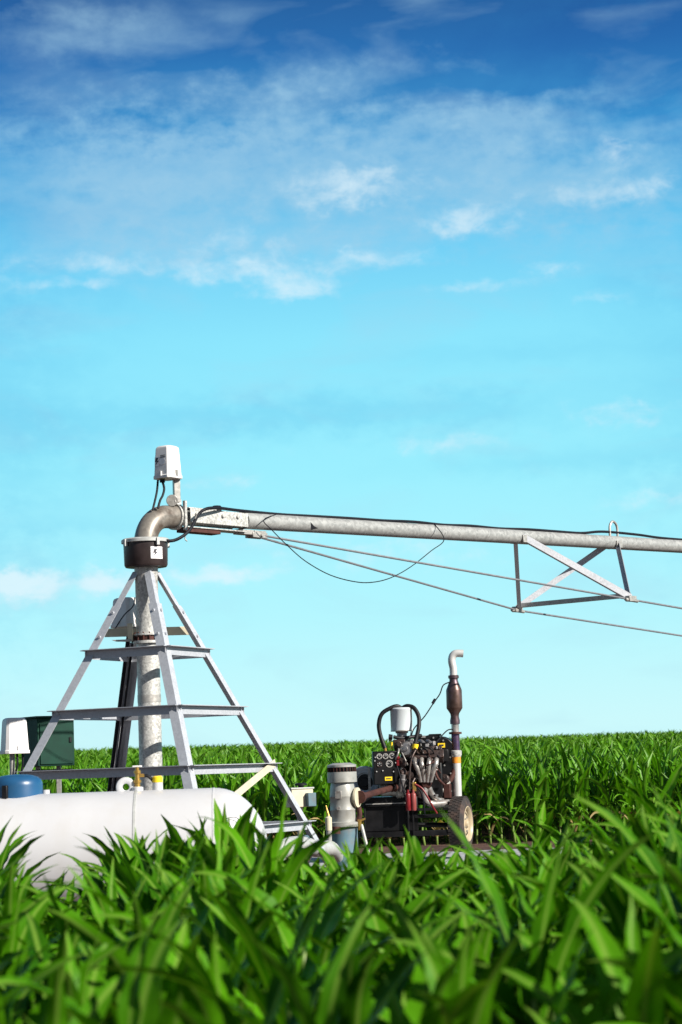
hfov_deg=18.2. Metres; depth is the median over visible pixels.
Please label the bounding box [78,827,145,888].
corn plant
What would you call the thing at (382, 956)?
corn plant
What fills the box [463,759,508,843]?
corn plant
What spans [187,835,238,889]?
corn plant
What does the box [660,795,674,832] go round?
corn plant
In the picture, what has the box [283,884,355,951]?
corn plant
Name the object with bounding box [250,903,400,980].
corn plant
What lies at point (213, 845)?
corn plant
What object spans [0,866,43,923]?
corn plant
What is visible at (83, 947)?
corn plant
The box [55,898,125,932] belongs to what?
corn plant
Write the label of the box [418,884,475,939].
corn plant
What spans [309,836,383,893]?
corn plant
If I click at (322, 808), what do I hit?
corn plant
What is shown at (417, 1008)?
corn plant
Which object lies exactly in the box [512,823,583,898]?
corn plant
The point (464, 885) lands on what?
corn plant
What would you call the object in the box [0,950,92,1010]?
corn plant
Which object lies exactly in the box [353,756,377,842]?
corn plant
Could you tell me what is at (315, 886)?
corn plant
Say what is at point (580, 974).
corn plant
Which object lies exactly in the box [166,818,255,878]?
corn plant
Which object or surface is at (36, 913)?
corn plant
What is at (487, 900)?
corn plant
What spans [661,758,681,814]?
corn plant
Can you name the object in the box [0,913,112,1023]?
corn plant
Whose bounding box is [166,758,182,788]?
corn plant
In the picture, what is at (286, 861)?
corn plant
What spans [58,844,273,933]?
corn plant
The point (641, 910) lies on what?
corn plant
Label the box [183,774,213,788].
corn plant
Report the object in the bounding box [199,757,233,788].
corn plant
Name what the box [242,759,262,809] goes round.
corn plant
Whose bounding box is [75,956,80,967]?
corn plant
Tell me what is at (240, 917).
corn plant
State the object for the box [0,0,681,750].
sky
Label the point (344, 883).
corn plant
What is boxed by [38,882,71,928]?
corn plant
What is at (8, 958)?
corn plant
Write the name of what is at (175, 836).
corn plant
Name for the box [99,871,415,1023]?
corn plant
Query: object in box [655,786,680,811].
corn plant
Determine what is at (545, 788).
corn plant
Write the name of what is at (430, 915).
corn plant
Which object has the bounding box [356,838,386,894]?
corn plant
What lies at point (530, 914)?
corn plant
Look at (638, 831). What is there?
corn plant
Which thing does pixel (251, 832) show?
corn plant
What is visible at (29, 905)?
corn plant
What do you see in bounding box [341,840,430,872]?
corn plant
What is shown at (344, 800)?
standpipe
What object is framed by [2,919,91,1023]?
corn plant
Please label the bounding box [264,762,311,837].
corn plant
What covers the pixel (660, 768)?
corn plant
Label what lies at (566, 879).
corn plant
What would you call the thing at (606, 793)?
corn plant
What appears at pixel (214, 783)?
corn plant
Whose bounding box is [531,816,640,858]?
corn plant
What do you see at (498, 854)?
corn plant
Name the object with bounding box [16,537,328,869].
pivot tower
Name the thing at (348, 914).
corn plant
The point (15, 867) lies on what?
corn plant
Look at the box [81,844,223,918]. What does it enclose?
corn plant
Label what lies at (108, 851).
corn plant
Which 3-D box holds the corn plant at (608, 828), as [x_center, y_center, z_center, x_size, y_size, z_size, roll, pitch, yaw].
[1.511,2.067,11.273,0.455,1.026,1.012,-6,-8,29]
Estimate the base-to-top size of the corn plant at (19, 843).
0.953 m
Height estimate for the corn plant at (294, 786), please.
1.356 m
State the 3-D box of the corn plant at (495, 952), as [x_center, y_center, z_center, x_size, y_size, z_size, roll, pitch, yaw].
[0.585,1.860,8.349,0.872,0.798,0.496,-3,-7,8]
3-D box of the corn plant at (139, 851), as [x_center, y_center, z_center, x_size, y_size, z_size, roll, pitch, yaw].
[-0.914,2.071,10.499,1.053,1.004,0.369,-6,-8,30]
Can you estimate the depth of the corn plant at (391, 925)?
6.76 m
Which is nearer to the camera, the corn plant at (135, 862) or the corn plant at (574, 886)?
the corn plant at (574, 886)
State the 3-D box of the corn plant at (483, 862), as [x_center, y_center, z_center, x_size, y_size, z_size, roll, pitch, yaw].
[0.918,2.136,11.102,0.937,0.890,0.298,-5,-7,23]
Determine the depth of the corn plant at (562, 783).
33.85 m
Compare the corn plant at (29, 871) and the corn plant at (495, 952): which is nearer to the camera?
the corn plant at (495, 952)
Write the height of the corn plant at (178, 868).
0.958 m
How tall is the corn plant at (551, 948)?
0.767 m
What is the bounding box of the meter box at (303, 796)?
[286,783,315,835]
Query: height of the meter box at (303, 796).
1.111 m
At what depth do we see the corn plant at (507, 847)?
12.17 m
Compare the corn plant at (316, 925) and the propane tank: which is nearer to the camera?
the corn plant at (316, 925)
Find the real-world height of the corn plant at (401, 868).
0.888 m
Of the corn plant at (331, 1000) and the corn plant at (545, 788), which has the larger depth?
the corn plant at (545, 788)
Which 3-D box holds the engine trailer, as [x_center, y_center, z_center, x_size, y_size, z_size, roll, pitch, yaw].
[0.693,2.912,25.903,1.825,2.481,2.287,-2,-7,0]
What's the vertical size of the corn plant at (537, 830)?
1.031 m
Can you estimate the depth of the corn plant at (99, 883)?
12.08 m
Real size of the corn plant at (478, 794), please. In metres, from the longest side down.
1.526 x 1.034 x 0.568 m
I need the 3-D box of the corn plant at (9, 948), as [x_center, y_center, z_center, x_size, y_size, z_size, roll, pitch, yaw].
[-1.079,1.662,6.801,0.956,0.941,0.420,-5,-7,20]
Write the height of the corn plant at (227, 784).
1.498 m
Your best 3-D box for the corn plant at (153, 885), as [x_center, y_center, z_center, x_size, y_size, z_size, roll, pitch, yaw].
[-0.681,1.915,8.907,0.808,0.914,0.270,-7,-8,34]
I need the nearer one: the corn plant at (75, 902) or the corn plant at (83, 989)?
the corn plant at (83, 989)
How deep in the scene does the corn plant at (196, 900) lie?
7.76 m
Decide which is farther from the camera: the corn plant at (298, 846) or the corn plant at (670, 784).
the corn plant at (670, 784)
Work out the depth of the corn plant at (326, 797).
33.81 m
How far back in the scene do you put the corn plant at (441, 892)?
9.89 m
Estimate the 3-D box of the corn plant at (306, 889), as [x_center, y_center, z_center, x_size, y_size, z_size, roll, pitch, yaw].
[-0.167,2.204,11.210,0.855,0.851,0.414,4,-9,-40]
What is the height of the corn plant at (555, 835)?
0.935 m
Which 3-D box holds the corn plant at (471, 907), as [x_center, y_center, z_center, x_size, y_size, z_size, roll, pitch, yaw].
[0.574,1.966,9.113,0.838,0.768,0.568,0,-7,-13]
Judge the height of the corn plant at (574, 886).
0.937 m
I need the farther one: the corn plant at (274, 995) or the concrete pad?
the concrete pad
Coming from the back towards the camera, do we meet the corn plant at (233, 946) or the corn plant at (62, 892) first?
the corn plant at (62, 892)
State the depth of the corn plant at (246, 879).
9.17 m
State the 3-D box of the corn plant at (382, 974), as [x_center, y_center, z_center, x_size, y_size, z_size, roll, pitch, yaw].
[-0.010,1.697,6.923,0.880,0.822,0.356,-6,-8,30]
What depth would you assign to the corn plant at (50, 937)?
10.62 m
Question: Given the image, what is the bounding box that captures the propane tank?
[0,765,266,902]
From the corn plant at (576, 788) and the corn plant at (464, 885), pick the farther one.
the corn plant at (576, 788)
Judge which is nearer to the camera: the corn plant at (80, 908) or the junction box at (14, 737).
the corn plant at (80, 908)
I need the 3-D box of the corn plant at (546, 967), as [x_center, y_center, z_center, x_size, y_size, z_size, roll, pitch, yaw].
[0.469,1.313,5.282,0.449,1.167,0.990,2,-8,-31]
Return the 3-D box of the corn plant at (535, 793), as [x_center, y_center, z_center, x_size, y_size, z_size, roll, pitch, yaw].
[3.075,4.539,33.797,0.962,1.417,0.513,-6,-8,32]
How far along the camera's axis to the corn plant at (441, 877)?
11.13 m
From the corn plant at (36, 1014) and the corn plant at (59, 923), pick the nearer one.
the corn plant at (36, 1014)
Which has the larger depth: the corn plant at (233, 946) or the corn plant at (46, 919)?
the corn plant at (46, 919)
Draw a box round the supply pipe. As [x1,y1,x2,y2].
[280,835,342,862]
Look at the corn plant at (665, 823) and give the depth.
7.08 m
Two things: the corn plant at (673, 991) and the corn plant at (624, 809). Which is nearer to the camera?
the corn plant at (673, 991)
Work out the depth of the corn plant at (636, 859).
8.57 m
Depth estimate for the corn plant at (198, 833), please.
12.02 m
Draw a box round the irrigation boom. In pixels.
[134,445,681,636]
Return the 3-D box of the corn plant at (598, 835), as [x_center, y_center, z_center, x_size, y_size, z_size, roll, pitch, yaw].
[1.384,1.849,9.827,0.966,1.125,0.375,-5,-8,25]
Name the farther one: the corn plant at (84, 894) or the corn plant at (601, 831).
the corn plant at (84, 894)
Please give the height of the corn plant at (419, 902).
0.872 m
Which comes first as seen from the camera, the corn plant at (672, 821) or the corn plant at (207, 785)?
the corn plant at (672, 821)
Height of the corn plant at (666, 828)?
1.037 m
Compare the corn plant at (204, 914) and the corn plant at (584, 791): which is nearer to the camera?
the corn plant at (204, 914)
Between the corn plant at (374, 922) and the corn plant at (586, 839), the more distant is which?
the corn plant at (586, 839)
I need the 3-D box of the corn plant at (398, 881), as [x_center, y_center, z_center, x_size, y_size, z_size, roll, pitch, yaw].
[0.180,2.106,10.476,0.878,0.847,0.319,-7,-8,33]
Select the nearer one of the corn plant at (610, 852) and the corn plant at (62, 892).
the corn plant at (610, 852)
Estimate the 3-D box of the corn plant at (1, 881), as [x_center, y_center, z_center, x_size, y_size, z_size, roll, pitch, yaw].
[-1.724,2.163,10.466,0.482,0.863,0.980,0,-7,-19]
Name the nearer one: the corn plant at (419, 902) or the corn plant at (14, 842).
the corn plant at (419, 902)
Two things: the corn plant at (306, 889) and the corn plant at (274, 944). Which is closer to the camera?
the corn plant at (274, 944)
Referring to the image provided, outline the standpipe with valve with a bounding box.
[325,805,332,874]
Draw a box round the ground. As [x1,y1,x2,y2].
[268,821,614,872]
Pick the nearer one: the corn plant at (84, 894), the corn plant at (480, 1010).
the corn plant at (480, 1010)
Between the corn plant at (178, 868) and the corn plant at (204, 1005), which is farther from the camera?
the corn plant at (178, 868)
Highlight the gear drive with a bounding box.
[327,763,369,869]
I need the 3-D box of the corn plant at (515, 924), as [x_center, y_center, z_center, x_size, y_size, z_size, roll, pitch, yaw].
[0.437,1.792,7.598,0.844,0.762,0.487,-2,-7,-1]
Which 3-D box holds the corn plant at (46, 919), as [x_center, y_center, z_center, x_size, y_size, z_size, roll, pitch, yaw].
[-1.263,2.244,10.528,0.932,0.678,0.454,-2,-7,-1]
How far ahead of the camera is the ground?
35.06 m
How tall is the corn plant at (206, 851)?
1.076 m
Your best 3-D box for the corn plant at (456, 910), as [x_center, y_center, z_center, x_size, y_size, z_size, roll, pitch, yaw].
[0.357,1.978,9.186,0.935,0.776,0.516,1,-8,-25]
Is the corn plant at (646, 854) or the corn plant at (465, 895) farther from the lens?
the corn plant at (465, 895)
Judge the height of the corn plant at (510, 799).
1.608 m
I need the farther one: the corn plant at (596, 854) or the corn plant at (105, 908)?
the corn plant at (596, 854)
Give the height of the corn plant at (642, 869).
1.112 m
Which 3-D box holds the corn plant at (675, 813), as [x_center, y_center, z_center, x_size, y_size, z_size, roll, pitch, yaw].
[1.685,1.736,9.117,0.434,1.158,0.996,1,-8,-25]
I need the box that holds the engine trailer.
[326,650,473,851]
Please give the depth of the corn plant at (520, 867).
9.18 m
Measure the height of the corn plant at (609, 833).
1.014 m
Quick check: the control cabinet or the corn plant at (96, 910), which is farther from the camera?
the control cabinet
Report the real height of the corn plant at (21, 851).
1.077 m
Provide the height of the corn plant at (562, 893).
1.042 m
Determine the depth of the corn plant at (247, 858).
8.95 m
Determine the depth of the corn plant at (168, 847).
11.14 m
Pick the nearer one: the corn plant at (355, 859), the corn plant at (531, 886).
the corn plant at (531, 886)
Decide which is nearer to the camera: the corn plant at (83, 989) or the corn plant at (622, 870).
the corn plant at (83, 989)
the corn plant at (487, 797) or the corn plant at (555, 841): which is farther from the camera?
the corn plant at (487, 797)
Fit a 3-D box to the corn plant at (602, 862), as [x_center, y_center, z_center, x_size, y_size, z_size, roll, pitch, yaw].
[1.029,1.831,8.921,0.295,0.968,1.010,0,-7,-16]
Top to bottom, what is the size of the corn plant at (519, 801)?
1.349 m
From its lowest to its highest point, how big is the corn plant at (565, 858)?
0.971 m
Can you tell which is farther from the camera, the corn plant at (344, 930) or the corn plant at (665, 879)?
the corn plant at (344, 930)
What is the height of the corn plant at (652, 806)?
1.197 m
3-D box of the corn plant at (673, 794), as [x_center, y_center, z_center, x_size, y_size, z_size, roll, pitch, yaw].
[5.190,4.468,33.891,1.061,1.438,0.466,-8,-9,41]
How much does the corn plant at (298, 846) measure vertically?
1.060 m
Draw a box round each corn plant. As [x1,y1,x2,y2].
[0,817,39,887]
[0,825,66,935]
[0,852,57,934]
[0,862,34,921]
[0,862,72,1023]
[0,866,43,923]
[0,870,6,906]
[0,870,190,977]
[0,879,76,1003]
[0,892,131,1023]
[0,908,190,1023]
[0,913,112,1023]
[0,928,154,1023]
[0,946,36,1013]
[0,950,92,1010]
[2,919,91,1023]
[4,837,32,881]
[11,854,211,972]
[16,869,68,927]
[17,859,147,947]
[22,852,59,883]
[29,830,289,995]
[32,876,102,930]
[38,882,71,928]
[39,845,134,911]
[40,904,72,951]
[42,917,73,943]
[42,929,107,1023]
[43,878,197,1023]
[45,905,79,943]
[45,965,126,1023]
[49,933,59,942]
[51,872,85,929]
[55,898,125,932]
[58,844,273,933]
[60,864,105,904]
[64,876,74,930]
[74,829,192,921]
[75,832,194,911]
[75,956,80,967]
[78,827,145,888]
[78,910,148,1023]
[79,831,184,911]
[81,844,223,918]
[83,828,166,864]
[87,905,429,1023]
[88,843,238,893]
[92,878,345,1022]
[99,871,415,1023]
[105,831,192,889]
[113,854,205,953]
[131,861,251,931]
[147,836,302,990]
[148,881,414,1023]
[150,841,261,989]
[157,919,199,1023]
[161,815,206,848]
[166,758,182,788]
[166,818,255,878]
[169,838,304,923]
[173,815,240,851]
[173,913,253,1023]
[175,793,359,1022]
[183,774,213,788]
[183,826,352,1023]
[187,811,244,839]
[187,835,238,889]
[190,836,234,951]
[190,841,298,1012]
[190,877,408,1023]
[192,844,409,1010]
[197,774,230,788]
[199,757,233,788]
[200,888,404,1022]
[214,799,255,869]
[215,761,240,791]
[219,855,471,1006]
[231,827,328,892]
[241,772,280,837]
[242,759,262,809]
[246,809,257,851]
[249,819,354,914]
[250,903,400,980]
[251,831,296,987]
[255,832,307,874]
[260,764,310,838]
[260,890,591,1023]
[263,913,398,990]
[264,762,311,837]
[264,866,355,929]
[274,769,324,835]
[274,877,397,975]
[274,908,476,988]
[281,857,319,896]
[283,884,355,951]
[284,762,325,834]
[287,855,403,919]
[292,879,367,933]
[293,873,486,982]
[295,861,331,914]
[299,858,378,898]
[299,860,353,894]
[299,862,325,876]
[301,762,332,836]
[301,872,351,891]
[307,772,330,822]
[307,866,472,1002]
[308,854,443,905]
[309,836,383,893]
[310,844,453,920]
[324,845,487,1003]
[328,878,522,999]
[336,874,409,953]
[337,884,495,992]
[339,909,468,1023]
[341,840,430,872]
[342,837,371,869]
[342,843,403,872]
[342,865,491,916]
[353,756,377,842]
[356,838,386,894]
[358,859,468,879]
[367,838,463,894]
[368,909,526,973]
[373,879,483,935]
[376,824,436,904]
[384,954,495,1023]
[388,807,661,1023]
[388,927,681,1023]
[391,910,494,963]
[392,862,536,925]
[396,876,479,917]
[400,849,670,1023]
[406,919,527,1023]
[407,883,555,963]
[408,837,546,898]
[418,805,442,845]
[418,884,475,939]
[422,806,447,844]
[423,761,472,844]
[427,842,576,940]
[429,846,460,879]
[432,847,483,870]
[432,865,458,896]
[437,747,496,820]
[442,840,503,890]
[444,885,573,947]
[448,841,564,895]
[448,852,587,952]
[453,858,499,922]
[454,849,480,885]
[461,749,504,843]
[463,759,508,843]
[466,871,590,983]
[471,744,541,842]
[472,758,521,840]
[474,894,664,1023]
[475,918,554,1008]
[476,847,556,911]
[476,903,681,1023]
[482,808,603,869]
[484,828,584,897]
[490,826,575,887]
[491,828,545,868]
[494,759,536,841]
[498,831,606,953]
[500,945,589,1023]
[506,753,559,825]
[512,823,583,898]
[513,838,667,1014]
[514,818,592,859]
[514,858,637,977]
[520,749,560,821]
[527,801,553,852]
[530,818,626,859]
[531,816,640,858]
[535,835,640,888]
[537,834,681,1023]
[546,758,582,832]
[548,834,665,936]
[549,755,590,831]
[549,853,677,975]
[556,790,666,870]
[561,811,599,882]
[565,799,671,888]
[569,754,599,827]
[570,835,615,898]
[571,808,647,848]
[572,868,596,1005]
[573,787,681,972]
[573,811,680,947]
[574,760,681,832]
[575,828,644,909]
[577,821,629,880]
[577,856,681,1023]
[580,749,629,825]
[580,767,663,847]
[582,813,679,868]
[583,748,636,827]
[586,856,681,1023]
[588,822,643,888]
[591,829,610,870]
[603,811,676,862]
[605,755,633,823]
[606,807,626,856]
[610,787,662,830]
[613,779,681,848]
[614,747,646,817]
[618,803,657,839]
[626,805,681,945]
[630,874,671,951]
[634,752,667,819]
[637,750,681,814]
[639,813,681,921]
[640,747,677,804]
[648,817,666,846]
[651,799,679,819]
[651,806,674,832]
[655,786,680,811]
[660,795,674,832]
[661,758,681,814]
[667,814,675,825]
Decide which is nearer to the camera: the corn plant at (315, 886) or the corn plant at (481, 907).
the corn plant at (481, 907)
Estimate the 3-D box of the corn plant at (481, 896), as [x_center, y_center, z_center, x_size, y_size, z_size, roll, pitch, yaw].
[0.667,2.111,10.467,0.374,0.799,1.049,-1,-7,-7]
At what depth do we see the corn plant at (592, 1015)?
4.76 m
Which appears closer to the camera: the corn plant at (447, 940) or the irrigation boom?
the corn plant at (447, 940)
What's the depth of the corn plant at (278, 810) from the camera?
33.93 m
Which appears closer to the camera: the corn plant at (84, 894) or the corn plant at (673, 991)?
the corn plant at (673, 991)
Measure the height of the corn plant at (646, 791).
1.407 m
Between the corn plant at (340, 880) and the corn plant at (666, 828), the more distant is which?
the corn plant at (666, 828)
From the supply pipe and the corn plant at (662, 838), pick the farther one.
the supply pipe
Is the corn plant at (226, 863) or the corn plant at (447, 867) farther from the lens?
the corn plant at (447, 867)
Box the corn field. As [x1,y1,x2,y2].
[0,729,681,992]
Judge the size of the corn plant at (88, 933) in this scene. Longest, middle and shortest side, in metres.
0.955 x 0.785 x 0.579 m
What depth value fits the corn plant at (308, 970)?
6.12 m
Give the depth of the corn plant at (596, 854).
10.26 m
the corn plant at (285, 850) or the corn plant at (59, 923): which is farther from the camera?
the corn plant at (285, 850)
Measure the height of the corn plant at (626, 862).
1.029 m
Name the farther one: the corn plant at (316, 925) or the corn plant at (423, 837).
the corn plant at (423, 837)
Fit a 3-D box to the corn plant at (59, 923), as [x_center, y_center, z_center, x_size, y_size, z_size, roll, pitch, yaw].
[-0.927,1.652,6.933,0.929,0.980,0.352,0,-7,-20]
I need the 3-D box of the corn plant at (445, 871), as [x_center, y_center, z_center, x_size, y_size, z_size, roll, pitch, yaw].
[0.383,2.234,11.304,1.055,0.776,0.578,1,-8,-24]
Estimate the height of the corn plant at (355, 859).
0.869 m
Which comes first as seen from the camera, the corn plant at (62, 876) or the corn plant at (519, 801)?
the corn plant at (62, 876)
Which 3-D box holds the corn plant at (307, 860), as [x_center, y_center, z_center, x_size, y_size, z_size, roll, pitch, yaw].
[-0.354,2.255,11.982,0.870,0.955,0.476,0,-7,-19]
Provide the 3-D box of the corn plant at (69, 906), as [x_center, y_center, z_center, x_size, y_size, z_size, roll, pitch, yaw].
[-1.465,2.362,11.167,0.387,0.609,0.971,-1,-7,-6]
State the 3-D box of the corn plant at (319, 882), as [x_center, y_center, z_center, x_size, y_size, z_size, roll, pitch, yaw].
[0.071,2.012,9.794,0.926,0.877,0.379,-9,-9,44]
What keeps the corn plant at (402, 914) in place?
on the ground
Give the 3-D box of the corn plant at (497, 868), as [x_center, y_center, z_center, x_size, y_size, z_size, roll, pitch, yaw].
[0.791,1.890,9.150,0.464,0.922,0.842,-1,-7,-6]
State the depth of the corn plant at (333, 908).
6.89 m
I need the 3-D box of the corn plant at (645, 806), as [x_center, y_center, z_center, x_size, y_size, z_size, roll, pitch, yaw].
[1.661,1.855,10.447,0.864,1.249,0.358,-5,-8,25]
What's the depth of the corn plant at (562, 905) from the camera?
7.39 m
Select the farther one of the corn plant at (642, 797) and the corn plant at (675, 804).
the corn plant at (675, 804)
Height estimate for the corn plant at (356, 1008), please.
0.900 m
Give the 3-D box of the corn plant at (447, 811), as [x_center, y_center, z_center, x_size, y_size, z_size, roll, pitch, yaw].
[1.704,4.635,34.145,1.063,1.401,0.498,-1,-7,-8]
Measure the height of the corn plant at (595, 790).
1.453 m
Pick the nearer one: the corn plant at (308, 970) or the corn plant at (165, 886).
the corn plant at (308, 970)
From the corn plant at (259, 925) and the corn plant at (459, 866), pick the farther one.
the corn plant at (459, 866)
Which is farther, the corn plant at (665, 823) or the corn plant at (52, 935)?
the corn plant at (52, 935)
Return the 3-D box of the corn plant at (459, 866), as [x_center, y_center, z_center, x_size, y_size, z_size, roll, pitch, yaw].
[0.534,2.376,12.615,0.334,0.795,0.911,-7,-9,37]
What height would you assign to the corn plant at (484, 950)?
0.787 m
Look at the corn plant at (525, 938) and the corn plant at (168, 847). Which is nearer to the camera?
the corn plant at (525, 938)
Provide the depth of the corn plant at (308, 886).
10.61 m
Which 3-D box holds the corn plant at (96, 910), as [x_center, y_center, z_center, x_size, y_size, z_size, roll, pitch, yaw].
[-0.724,1.617,6.834,0.833,1.015,0.314,-4,-7,15]
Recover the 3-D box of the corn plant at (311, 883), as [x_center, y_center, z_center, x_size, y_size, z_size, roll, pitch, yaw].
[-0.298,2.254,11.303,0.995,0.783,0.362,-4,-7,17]
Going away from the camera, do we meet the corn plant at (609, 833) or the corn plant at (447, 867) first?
the corn plant at (609, 833)
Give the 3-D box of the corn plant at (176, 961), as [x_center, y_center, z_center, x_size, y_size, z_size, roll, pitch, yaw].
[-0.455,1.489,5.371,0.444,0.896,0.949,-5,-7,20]
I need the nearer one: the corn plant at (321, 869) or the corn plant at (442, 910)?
the corn plant at (442, 910)
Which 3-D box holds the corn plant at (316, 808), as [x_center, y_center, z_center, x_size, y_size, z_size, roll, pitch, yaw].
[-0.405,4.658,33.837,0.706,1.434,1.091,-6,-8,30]
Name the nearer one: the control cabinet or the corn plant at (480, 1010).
the corn plant at (480, 1010)
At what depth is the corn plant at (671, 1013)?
5.41 m
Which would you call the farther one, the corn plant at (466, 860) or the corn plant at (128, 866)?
the corn plant at (466, 860)
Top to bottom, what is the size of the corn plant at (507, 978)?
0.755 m
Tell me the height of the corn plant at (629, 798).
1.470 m
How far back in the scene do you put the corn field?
37.38 m
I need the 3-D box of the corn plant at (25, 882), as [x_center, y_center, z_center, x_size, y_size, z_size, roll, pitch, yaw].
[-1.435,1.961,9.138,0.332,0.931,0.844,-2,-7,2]
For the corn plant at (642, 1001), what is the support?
on the ground
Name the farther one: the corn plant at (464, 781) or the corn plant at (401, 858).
the corn plant at (464, 781)
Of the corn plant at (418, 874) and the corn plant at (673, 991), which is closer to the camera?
the corn plant at (673, 991)
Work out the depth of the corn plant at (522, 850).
11.23 m
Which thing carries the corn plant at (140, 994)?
on the ground
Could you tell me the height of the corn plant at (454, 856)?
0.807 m
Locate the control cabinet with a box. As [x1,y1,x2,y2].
[21,716,74,792]
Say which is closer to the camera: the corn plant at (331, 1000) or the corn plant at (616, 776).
the corn plant at (331, 1000)
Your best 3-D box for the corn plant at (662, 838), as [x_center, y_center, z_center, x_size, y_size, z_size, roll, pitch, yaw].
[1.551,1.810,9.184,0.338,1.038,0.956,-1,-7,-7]
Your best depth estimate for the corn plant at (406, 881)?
8.99 m
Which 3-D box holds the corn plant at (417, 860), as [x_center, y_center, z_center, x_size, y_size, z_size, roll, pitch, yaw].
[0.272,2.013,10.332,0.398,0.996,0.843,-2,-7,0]
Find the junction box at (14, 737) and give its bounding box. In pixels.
[0,718,29,774]
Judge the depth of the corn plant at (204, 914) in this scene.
6.85 m
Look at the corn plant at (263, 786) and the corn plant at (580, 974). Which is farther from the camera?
the corn plant at (263, 786)
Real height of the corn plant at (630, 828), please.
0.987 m
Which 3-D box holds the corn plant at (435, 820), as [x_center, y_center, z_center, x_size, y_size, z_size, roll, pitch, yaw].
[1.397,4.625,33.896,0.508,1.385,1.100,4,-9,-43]
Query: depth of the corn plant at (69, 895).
12.84 m
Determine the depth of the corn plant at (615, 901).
5.48 m
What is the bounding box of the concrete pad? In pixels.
[309,849,527,874]
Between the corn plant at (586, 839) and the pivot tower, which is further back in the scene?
the pivot tower
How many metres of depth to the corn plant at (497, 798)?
33.84 m
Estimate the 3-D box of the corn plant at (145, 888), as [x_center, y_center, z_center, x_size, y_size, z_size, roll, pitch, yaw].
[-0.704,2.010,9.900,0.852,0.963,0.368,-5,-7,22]
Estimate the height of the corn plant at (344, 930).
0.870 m
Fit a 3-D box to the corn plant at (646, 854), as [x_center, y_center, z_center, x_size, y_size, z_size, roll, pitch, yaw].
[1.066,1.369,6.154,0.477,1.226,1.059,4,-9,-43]
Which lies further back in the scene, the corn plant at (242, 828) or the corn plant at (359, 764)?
the corn plant at (359, 764)
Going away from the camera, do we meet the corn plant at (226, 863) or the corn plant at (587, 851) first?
the corn plant at (226, 863)
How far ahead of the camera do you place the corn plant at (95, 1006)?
4.83 m
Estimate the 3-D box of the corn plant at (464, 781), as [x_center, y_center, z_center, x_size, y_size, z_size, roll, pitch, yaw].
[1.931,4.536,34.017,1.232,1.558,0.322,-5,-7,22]
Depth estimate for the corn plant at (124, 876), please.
9.04 m
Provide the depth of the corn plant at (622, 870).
7.38 m

